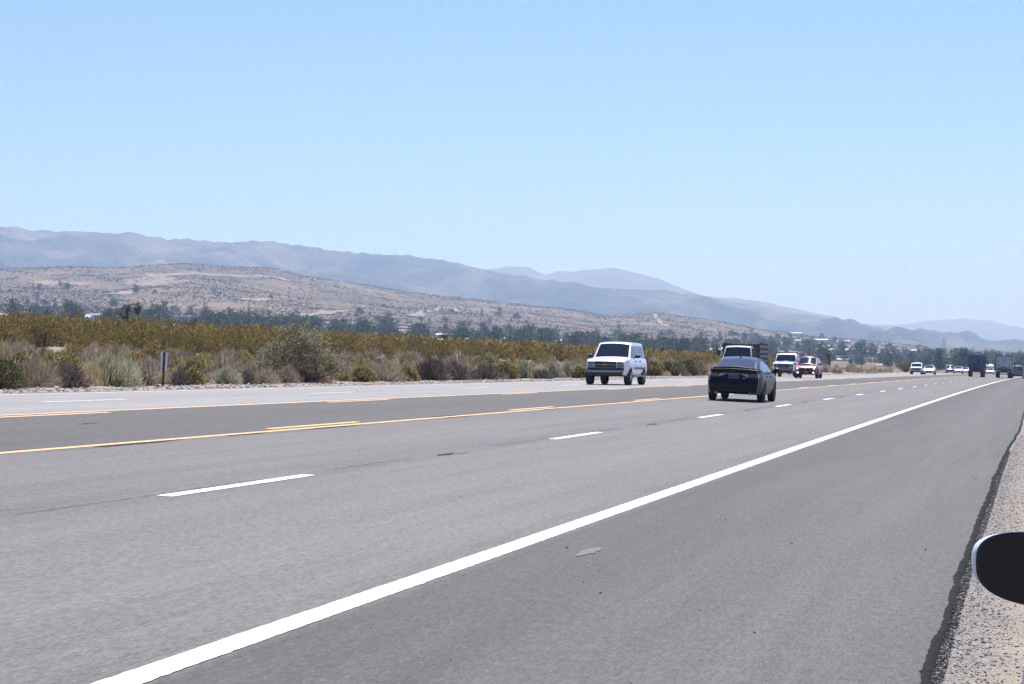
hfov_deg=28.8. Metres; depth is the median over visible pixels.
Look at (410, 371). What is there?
yellow shrub
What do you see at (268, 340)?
creosote bush
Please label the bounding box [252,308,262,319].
conifer tree
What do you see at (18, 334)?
creosote bush
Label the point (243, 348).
creosote bush
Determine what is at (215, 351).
creosote bush
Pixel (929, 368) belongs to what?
sedan
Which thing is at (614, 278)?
distant mountains
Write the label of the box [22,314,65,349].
creosote bush
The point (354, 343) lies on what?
creosote bush
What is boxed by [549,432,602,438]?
lane line marking
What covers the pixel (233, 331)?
creosote bush
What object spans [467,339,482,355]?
creosote bush
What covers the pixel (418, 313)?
dirt path
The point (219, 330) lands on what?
creosote bush
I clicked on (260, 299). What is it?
dirt path
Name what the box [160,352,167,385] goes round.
marker post
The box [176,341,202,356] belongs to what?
creosote bush
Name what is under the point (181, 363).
yellow shrub
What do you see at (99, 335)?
creosote bush
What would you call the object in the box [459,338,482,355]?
creosote bush
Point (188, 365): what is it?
green shrub
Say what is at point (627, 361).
suv
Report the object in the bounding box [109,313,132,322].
broadleaf tree
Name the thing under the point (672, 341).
broadleaf tree
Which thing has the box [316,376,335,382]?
grass tussock
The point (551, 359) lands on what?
desert scrub vegetation
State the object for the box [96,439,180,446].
road patch surface
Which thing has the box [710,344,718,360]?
joshua tree
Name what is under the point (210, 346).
creosote bush
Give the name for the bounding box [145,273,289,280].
dirt path
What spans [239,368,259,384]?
dead shrub
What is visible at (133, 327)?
creosote bush
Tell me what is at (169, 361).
dry shrub
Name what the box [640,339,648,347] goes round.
conifer tree
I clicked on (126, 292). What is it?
dirt path
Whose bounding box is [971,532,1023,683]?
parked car
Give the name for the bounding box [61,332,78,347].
creosote bush
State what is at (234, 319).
conifer tree
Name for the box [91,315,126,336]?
creosote bush
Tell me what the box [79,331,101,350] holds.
creosote bush
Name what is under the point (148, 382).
dead shrub
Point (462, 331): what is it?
broadleaf tree
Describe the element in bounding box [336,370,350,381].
yellow shrub
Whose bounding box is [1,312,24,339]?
creosote bush
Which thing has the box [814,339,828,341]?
house
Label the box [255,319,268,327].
broadleaf tree
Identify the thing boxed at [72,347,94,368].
dry shrub
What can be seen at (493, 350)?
creosote bush
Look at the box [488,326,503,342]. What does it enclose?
conifer tree
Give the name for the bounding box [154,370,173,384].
grass tussock
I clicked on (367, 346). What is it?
creosote bush
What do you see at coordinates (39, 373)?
dry shrub
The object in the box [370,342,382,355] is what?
creosote bush
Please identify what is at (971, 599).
verge gravel
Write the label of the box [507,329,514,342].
conifer tree
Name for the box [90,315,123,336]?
creosote bush
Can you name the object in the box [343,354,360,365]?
yellow shrub
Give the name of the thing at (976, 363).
dump truck
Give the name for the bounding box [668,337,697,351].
broadleaf tree
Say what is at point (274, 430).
line marking
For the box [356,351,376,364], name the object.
green shrub
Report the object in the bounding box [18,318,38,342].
creosote bush
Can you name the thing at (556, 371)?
sage shrub
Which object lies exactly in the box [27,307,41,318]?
broadleaf tree
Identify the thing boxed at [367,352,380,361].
yellow shrub
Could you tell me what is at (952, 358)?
broadleaf tree
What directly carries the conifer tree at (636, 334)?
on the ground
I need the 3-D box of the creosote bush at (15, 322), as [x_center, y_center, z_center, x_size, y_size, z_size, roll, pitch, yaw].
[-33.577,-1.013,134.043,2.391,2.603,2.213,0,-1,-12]
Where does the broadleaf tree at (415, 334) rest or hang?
on the ground
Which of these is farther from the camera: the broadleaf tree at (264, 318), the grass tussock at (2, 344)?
the broadleaf tree at (264, 318)
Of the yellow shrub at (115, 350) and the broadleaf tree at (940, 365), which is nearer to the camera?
the yellow shrub at (115, 350)
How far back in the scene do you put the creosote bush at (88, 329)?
120.75 m
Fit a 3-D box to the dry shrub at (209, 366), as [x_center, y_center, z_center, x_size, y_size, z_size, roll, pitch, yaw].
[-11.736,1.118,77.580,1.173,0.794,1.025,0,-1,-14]
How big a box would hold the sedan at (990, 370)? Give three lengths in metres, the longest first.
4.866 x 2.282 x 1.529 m
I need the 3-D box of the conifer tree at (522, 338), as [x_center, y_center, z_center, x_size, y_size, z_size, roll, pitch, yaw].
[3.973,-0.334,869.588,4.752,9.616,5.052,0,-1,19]
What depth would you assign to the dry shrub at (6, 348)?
82.48 m
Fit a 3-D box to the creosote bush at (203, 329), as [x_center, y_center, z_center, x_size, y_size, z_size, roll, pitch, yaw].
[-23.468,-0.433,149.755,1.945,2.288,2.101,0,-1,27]
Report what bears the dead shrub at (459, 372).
on the ground
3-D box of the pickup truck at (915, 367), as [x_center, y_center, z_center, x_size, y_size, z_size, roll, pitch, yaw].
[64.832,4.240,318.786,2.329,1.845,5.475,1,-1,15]
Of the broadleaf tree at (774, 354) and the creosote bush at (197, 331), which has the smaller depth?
the creosote bush at (197, 331)
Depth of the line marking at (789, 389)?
98.92 m
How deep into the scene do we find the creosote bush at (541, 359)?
164.09 m
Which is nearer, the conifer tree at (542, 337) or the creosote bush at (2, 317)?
the creosote bush at (2, 317)
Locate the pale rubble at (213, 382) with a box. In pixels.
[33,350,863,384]
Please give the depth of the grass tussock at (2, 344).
84.00 m
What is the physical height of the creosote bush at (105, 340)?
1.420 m
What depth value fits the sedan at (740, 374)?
63.70 m
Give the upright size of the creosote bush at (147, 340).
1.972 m
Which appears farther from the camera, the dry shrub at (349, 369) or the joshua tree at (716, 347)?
the joshua tree at (716, 347)
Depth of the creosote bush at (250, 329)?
155.18 m
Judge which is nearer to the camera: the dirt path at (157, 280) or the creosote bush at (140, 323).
the creosote bush at (140, 323)
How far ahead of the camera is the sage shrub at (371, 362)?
106.33 m
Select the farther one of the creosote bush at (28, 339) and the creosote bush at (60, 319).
the creosote bush at (60, 319)
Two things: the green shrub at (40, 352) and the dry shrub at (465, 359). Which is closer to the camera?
the green shrub at (40, 352)
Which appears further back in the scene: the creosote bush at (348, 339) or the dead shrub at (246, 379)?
the creosote bush at (348, 339)
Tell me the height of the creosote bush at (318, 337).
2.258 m
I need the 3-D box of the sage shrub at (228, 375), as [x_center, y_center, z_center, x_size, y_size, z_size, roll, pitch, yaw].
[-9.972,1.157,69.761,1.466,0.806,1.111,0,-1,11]
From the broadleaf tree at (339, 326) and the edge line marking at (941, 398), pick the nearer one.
the edge line marking at (941, 398)
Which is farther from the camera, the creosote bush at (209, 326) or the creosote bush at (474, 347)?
the creosote bush at (474, 347)
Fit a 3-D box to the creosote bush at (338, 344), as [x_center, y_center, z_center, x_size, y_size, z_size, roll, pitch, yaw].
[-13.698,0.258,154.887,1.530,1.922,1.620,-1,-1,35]
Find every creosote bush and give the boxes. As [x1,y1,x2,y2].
[0,313,9,337]
[0,314,15,340]
[0,317,10,336]
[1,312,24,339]
[3,308,23,329]
[6,320,24,341]
[6,322,23,343]
[8,318,32,344]
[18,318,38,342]
[18,333,37,348]
[19,307,48,326]
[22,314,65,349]
[22,316,50,348]
[27,313,55,343]
[29,308,57,324]
[37,318,62,346]
[41,308,83,346]
[48,310,75,340]
[58,310,89,334]
[58,318,92,346]
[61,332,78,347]
[62,326,89,348]
[68,317,101,345]
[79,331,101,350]
[89,323,115,351]
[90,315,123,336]
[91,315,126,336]
[99,333,114,347]
[105,329,133,347]
[107,315,147,349]
[118,316,152,348]
[122,322,158,349]
[126,314,159,348]
[136,309,180,349]
[141,316,177,348]
[152,324,184,350]
[154,316,184,344]
[163,324,188,347]
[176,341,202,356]
[179,333,205,351]
[183,315,223,352]
[184,318,213,349]
[192,322,212,336]
[193,319,216,333]
[200,336,216,350]
[200,341,221,353]
[201,345,217,356]
[206,328,238,352]
[210,321,234,340]
[212,325,247,349]
[219,320,246,345]
[234,342,252,351]
[236,333,260,350]
[240,320,267,335]
[256,332,278,352]
[259,328,280,346]
[260,323,286,352]
[302,326,330,353]
[319,326,347,352]
[327,327,349,351]
[328,335,345,353]
[329,328,361,354]
[345,332,366,354]
[346,334,361,352]
[346,343,364,354]
[357,338,377,352]
[362,329,391,353]
[368,331,386,346]
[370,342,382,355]
[378,336,393,356]
[382,342,399,355]
[399,331,428,350]
[411,341,427,356]
[421,345,439,358]
[422,338,439,356]
[427,332,453,357]
[442,345,455,357]
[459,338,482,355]
[462,343,478,356]
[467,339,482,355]
[473,348,489,357]
[483,341,500,354]
[488,345,506,357]
[529,348,544,363]
[582,352,595,361]
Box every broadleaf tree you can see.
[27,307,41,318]
[57,304,83,319]
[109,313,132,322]
[133,308,157,321]
[148,312,172,323]
[181,318,192,325]
[190,312,206,324]
[201,312,226,328]
[246,317,261,328]
[250,316,271,322]
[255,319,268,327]
[266,319,276,329]
[296,317,321,329]
[304,321,321,333]
[327,322,344,332]
[331,323,344,332]
[332,322,351,329]
[353,320,380,335]
[411,332,423,337]
[450,324,473,339]
[512,327,534,338]
[539,327,557,343]
[562,334,585,346]
[579,337,588,346]
[588,339,602,346]
[592,336,613,341]
[626,335,639,342]
[644,343,662,351]
[655,337,675,348]
[661,338,679,350]
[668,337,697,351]
[690,343,702,350]
[697,338,712,353]
[768,348,778,356]
[811,341,831,360]
[817,347,837,363]
[854,356,865,364]
[879,359,894,367]
[918,355,931,365]
[930,356,949,370]
[949,348,970,366]
[950,346,963,363]
[956,347,973,366]
[1013,354,1023,364]
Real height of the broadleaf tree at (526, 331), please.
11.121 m
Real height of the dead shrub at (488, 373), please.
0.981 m
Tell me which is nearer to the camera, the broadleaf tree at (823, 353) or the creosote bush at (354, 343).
the creosote bush at (354, 343)
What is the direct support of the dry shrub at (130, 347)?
on the ground
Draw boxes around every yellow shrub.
[7,349,35,365]
[42,348,83,371]
[67,344,83,356]
[96,348,109,359]
[102,341,119,350]
[108,346,124,358]
[110,351,135,363]
[127,349,144,361]
[139,339,170,365]
[165,346,183,361]
[171,356,192,372]
[182,364,207,384]
[189,358,204,370]
[229,351,251,364]
[232,349,253,362]
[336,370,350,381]
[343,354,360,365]
[349,365,379,381]
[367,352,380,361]
[398,356,406,364]
[399,363,420,381]
[495,360,521,378]
[568,366,585,377]
[646,359,665,375]
[702,368,707,375]
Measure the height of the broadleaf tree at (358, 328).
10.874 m
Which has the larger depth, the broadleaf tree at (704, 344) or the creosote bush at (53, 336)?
the broadleaf tree at (704, 344)
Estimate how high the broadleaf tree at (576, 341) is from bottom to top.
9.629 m
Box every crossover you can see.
[793,356,821,377]
[946,365,954,372]
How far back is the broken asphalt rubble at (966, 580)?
12.33 m
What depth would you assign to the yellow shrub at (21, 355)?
69.49 m
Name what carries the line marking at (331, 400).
on the road
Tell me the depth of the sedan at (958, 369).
413.23 m
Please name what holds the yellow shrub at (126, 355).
on the ground
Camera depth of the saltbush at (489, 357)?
127.21 m
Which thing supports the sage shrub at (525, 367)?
on the ground
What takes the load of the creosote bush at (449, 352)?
on the ground
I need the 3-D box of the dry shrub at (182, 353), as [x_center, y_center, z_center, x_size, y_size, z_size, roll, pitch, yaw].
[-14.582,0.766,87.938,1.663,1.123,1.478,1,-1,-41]
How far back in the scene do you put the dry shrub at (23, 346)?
81.80 m
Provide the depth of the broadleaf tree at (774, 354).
927.79 m
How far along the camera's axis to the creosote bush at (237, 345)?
123.38 m
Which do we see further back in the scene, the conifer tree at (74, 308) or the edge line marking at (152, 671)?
the conifer tree at (74, 308)
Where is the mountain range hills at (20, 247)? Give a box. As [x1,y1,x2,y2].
[0,226,1023,352]
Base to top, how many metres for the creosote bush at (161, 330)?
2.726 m
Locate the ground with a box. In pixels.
[0,264,1023,683]
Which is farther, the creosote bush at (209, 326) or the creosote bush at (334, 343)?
the creosote bush at (209, 326)
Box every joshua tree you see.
[115,302,144,325]
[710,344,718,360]
[825,353,830,365]
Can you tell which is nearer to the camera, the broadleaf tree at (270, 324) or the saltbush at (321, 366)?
the saltbush at (321, 366)
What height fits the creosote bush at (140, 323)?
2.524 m
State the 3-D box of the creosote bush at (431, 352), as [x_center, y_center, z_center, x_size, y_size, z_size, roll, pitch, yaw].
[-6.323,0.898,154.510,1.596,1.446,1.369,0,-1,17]
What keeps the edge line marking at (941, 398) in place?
on the road
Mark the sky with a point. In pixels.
(862, 161)
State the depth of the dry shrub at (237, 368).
78.45 m
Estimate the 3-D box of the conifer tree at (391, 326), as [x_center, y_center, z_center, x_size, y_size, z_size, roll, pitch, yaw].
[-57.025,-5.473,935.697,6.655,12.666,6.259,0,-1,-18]
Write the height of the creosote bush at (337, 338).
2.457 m
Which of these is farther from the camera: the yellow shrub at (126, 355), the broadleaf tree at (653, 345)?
the broadleaf tree at (653, 345)
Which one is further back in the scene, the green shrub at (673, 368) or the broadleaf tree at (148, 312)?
the broadleaf tree at (148, 312)
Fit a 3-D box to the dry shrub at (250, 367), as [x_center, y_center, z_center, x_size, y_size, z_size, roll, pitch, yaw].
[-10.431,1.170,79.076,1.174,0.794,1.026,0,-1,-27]
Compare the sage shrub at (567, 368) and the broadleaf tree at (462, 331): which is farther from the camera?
the broadleaf tree at (462, 331)
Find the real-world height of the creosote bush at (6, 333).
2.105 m
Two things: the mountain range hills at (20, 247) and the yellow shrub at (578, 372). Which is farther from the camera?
the mountain range hills at (20, 247)
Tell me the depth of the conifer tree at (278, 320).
889.02 m
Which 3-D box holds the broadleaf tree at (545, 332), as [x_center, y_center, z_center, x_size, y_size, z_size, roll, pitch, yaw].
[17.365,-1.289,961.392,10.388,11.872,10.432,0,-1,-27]
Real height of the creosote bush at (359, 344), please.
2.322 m
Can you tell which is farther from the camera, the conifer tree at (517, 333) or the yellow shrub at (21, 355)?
the conifer tree at (517, 333)
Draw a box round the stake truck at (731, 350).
[717,343,767,363]
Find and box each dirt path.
[26,280,87,285]
[103,289,145,293]
[122,276,193,285]
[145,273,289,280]
[242,297,279,300]
[297,310,354,315]
[408,307,465,316]
[651,314,669,326]
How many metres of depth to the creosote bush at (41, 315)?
133.97 m
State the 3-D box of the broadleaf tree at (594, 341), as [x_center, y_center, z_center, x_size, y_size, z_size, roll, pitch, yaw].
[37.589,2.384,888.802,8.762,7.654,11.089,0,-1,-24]
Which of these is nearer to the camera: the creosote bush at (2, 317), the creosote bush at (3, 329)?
the creosote bush at (3, 329)
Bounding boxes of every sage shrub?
[77,349,149,387]
[209,364,243,384]
[363,355,376,369]
[515,358,536,378]
[541,362,567,377]
[561,359,579,376]
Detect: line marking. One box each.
[0,374,945,415]
[0,400,653,453]
[0,412,110,417]
[11,374,865,394]
[92,413,899,683]
[159,474,311,495]
[265,421,354,428]
[336,399,389,401]
[511,407,547,409]
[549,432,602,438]
[659,375,975,399]
[697,414,723,417]
[897,377,1017,412]
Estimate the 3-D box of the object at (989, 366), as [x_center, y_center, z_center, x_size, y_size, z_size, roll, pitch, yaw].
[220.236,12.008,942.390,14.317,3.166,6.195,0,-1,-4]
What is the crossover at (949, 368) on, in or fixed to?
on the road
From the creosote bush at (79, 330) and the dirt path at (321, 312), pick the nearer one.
the creosote bush at (79, 330)
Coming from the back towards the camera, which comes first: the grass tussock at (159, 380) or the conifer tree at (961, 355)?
the conifer tree at (961, 355)
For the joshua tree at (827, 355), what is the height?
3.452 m
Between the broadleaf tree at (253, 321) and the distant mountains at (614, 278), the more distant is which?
the distant mountains at (614, 278)
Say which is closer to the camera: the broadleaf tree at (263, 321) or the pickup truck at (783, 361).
the pickup truck at (783, 361)
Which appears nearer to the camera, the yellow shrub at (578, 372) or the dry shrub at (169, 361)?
the dry shrub at (169, 361)
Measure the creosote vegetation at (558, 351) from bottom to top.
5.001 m
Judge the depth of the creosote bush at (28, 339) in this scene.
104.75 m
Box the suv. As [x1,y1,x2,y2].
[586,341,648,384]
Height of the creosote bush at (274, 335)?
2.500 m
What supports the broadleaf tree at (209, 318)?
on the ground
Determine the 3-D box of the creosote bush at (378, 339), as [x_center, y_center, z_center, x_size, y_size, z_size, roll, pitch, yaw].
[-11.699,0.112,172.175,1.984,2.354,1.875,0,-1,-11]
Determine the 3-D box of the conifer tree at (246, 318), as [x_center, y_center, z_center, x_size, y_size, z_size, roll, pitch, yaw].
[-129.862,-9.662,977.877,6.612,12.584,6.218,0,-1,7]
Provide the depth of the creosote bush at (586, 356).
183.47 m
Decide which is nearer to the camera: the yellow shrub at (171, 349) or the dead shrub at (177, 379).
the dead shrub at (177, 379)
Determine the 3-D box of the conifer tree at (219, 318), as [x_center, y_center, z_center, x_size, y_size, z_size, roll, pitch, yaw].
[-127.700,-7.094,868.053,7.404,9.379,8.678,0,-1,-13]
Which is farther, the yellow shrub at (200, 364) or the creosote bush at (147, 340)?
the creosote bush at (147, 340)
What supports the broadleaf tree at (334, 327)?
on the ground
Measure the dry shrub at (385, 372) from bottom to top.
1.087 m
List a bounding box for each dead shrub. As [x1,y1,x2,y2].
[51,361,94,388]
[133,376,158,385]
[167,363,193,385]
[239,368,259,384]
[413,353,454,380]
[437,358,478,380]
[469,363,509,379]
[524,369,553,378]
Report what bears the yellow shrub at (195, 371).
on the ground
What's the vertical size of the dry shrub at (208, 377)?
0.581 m
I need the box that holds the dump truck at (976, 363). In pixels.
[968,354,988,376]
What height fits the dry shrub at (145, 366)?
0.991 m
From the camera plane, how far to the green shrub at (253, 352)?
100.74 m
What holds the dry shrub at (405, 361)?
on the ground
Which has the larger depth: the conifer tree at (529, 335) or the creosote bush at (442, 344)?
the conifer tree at (529, 335)
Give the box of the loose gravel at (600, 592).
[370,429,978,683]
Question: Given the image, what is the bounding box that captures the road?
[0,373,1023,683]
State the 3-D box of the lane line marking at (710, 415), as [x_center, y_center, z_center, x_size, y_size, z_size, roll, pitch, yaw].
[4.712,1.750,47.151,0.158,0.008,3.600,0,-1,14]
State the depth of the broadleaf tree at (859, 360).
967.30 m
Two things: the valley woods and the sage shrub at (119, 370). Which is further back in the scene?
the valley woods
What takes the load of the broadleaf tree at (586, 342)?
on the ground
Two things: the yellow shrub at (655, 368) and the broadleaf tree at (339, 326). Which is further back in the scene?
the broadleaf tree at (339, 326)
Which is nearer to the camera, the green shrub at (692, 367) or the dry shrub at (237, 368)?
the dry shrub at (237, 368)
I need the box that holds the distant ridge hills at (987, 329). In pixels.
[878,318,1023,339]
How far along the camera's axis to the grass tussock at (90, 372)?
59.82 m
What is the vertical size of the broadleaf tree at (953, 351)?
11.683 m
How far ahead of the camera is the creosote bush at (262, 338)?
136.94 m
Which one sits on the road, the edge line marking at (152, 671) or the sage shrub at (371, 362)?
the edge line marking at (152, 671)
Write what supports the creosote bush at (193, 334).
on the ground
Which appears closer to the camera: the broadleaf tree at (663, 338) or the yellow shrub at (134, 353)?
the yellow shrub at (134, 353)
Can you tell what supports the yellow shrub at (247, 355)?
on the ground
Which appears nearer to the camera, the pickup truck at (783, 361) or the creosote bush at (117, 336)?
the creosote bush at (117, 336)
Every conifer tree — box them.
[67,299,81,320]
[101,308,114,320]
[149,302,161,316]
[211,315,225,328]
[233,316,242,326]
[241,310,252,326]
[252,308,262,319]
[271,313,281,328]
[278,317,293,328]
[383,317,394,331]
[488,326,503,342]
[493,332,500,340]
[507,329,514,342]
[513,326,524,343]
[516,330,524,341]
[525,329,535,341]
[537,327,547,342]
[547,329,553,341]
[633,332,643,342]
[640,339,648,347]
[929,347,948,369]
[954,348,969,368]
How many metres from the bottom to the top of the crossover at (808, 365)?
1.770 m
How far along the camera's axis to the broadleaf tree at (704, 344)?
934.60 m
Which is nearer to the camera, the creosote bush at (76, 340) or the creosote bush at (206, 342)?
the creosote bush at (76, 340)
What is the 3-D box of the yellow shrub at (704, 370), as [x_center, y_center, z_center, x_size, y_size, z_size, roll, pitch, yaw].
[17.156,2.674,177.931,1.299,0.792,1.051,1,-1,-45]
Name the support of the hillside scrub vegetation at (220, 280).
on the ground
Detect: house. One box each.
[90,313,101,318]
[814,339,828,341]
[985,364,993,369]
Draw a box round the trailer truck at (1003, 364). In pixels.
[995,355,1014,377]
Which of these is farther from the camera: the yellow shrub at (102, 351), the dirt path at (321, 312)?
the dirt path at (321, 312)
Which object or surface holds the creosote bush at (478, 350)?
on the ground
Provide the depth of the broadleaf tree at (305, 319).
984.63 m
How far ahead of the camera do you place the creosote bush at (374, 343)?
168.14 m
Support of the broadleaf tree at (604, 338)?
on the ground
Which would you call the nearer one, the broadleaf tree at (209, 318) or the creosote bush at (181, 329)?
the creosote bush at (181, 329)
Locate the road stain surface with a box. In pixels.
[575,547,601,555]
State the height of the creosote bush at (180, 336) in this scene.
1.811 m
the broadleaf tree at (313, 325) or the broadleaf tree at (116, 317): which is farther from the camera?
the broadleaf tree at (313, 325)
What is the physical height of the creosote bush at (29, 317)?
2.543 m
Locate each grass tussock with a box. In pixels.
[0,338,7,353]
[32,368,64,387]
[74,357,115,386]
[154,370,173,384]
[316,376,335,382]
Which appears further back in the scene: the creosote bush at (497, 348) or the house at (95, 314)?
the house at (95, 314)
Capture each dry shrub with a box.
[0,337,22,355]
[1,357,68,387]
[10,339,35,353]
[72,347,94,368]
[82,340,103,361]
[104,343,129,353]
[122,342,139,351]
[132,356,156,376]
[153,352,177,370]
[170,348,194,360]
[202,362,219,378]
[204,369,221,382]
[221,353,248,378]
[239,363,255,377]
[253,366,283,383]
[267,363,305,382]
[329,355,355,379]
[363,347,385,361]
[369,360,412,381]
[397,358,415,367]
[456,358,467,365]
[696,362,709,370]
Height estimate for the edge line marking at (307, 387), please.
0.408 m
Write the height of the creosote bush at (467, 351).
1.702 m
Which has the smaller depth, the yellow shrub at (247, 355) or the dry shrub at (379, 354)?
the yellow shrub at (247, 355)
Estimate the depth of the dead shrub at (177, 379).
65.40 m
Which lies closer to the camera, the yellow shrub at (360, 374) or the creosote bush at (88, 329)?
the yellow shrub at (360, 374)
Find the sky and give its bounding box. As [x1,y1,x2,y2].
[0,0,1023,327]
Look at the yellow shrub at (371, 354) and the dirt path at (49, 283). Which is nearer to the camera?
the yellow shrub at (371, 354)
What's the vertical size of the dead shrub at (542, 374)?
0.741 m
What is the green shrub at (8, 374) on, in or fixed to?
on the ground
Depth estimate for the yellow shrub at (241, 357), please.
90.09 m
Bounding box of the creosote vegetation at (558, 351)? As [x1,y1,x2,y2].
[0,309,824,366]
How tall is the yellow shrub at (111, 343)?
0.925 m
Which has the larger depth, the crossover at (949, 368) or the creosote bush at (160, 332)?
the crossover at (949, 368)
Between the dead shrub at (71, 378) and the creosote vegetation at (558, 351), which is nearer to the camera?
the dead shrub at (71, 378)
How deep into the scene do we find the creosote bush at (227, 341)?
106.01 m
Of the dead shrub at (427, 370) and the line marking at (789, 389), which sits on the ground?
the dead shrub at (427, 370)
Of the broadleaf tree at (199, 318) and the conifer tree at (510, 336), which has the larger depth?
the broadleaf tree at (199, 318)
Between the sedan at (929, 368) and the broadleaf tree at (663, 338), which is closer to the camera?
the sedan at (929, 368)
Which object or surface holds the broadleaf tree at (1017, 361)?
on the ground
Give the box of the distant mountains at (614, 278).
[465,265,1023,341]
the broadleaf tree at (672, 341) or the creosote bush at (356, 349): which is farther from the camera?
the broadleaf tree at (672, 341)
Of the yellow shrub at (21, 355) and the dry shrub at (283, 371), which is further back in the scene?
the dry shrub at (283, 371)
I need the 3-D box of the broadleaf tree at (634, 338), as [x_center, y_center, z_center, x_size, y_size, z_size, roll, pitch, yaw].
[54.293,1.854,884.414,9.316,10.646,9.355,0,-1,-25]
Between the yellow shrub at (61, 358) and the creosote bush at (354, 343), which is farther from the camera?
the creosote bush at (354, 343)
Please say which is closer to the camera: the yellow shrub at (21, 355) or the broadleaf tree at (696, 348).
the yellow shrub at (21, 355)
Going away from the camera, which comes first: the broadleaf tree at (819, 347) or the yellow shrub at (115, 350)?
the yellow shrub at (115, 350)
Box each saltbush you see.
[244,317,351,382]
[465,352,502,367]
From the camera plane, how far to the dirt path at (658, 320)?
2629.86 m
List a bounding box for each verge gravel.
[0,373,879,392]
[941,435,1023,683]
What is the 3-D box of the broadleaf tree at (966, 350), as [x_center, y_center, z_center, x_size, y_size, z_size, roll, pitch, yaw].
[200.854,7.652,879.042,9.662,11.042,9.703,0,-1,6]
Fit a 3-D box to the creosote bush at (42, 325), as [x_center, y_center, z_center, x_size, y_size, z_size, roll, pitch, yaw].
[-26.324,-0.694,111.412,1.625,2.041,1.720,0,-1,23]
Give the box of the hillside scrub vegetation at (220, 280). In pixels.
[0,263,1016,366]
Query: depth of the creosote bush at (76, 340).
107.14 m
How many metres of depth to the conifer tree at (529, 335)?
955.62 m
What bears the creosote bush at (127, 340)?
on the ground
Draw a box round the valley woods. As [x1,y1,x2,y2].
[0,279,1023,367]
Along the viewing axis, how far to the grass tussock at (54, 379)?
57.40 m
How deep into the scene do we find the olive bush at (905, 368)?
445.60 m
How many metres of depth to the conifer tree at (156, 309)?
961.30 m
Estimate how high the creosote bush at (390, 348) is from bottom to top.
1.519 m
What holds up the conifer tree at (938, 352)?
on the ground
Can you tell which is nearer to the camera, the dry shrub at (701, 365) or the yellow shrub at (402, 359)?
the yellow shrub at (402, 359)
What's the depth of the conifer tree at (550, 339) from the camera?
952.13 m
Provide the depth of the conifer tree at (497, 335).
881.57 m
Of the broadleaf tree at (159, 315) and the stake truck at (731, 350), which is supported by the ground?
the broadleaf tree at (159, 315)
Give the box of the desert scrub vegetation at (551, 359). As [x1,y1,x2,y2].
[0,340,897,380]
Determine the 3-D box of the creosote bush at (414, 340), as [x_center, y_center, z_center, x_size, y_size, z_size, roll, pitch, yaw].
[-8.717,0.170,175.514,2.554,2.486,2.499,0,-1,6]
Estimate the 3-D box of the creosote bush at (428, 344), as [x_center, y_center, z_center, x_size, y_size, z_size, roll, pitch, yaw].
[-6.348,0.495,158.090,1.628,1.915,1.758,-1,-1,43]
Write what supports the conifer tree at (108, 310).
on the ground
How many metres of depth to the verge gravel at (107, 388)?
69.39 m
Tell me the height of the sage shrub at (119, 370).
1.297 m
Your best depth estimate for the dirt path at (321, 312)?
1935.74 m
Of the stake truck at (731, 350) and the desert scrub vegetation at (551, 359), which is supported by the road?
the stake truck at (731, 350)
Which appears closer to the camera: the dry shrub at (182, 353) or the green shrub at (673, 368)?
the dry shrub at (182, 353)
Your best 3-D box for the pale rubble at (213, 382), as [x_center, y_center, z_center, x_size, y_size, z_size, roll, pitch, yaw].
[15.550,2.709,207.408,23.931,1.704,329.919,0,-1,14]
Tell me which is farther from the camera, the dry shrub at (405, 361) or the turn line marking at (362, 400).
the dry shrub at (405, 361)
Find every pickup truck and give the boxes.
[772,350,802,376]
[909,363,923,373]
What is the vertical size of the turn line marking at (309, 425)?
0.009 m
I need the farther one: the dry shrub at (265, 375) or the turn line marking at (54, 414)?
the dry shrub at (265, 375)
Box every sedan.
[708,355,780,401]
[922,365,936,374]
[953,366,963,373]
[985,368,994,374]
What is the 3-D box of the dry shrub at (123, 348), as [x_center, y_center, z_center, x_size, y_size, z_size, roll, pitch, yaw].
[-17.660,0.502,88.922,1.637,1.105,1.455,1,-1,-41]
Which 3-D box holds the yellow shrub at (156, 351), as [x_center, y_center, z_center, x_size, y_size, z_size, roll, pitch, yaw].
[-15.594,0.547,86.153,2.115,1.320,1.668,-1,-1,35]
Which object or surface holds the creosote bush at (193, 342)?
on the ground
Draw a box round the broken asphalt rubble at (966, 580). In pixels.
[930,451,1010,683]
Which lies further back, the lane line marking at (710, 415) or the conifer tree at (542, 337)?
the conifer tree at (542, 337)
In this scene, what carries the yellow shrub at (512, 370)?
on the ground
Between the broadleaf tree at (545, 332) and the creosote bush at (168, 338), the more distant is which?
the broadleaf tree at (545, 332)
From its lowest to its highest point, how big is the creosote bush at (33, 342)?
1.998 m
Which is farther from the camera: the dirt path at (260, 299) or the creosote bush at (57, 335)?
the dirt path at (260, 299)
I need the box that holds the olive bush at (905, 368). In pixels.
[895,357,914,371]
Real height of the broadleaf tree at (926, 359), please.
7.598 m
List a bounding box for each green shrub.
[0,353,33,389]
[32,348,47,356]
[179,359,205,377]
[238,346,259,359]
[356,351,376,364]
[659,360,691,375]
[676,358,705,375]
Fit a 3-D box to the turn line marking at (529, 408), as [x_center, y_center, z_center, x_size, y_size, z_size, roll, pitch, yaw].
[0.473,1.538,46.199,0.146,0.009,4.200,0,-1,14]
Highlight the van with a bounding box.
[1012,365,1023,377]
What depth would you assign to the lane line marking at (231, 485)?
18.57 m

